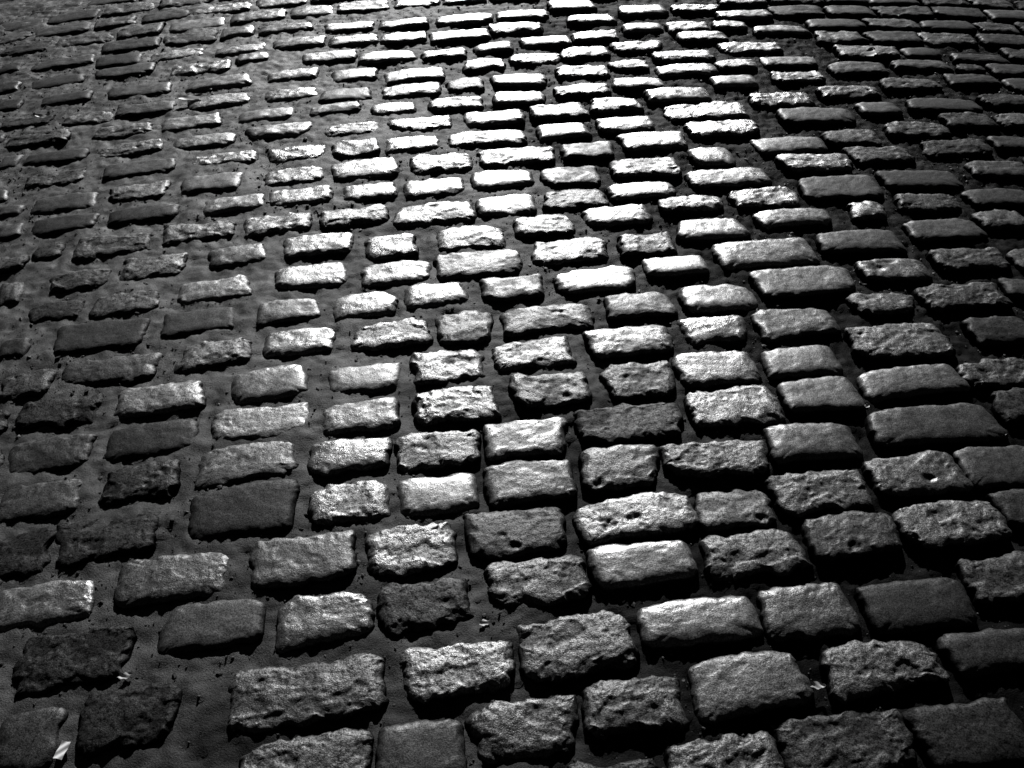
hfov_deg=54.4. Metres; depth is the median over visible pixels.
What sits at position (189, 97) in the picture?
dry leaf
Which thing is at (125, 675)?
dry leaf
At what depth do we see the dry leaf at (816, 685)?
1.98 m
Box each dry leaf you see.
[35,113,49,117]
[117,672,131,678]
[177,93,202,99]
[479,617,489,625]
[810,681,825,688]
[863,47,876,55]
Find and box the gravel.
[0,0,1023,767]
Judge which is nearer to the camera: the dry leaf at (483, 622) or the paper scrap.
the paper scrap
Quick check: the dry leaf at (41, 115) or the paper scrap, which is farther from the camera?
the dry leaf at (41, 115)
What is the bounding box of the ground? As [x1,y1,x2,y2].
[0,0,1023,767]
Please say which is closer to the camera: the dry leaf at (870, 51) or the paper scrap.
the paper scrap
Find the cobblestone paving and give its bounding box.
[0,0,1023,767]
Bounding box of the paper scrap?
[53,740,69,759]
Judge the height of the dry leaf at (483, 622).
0.007 m

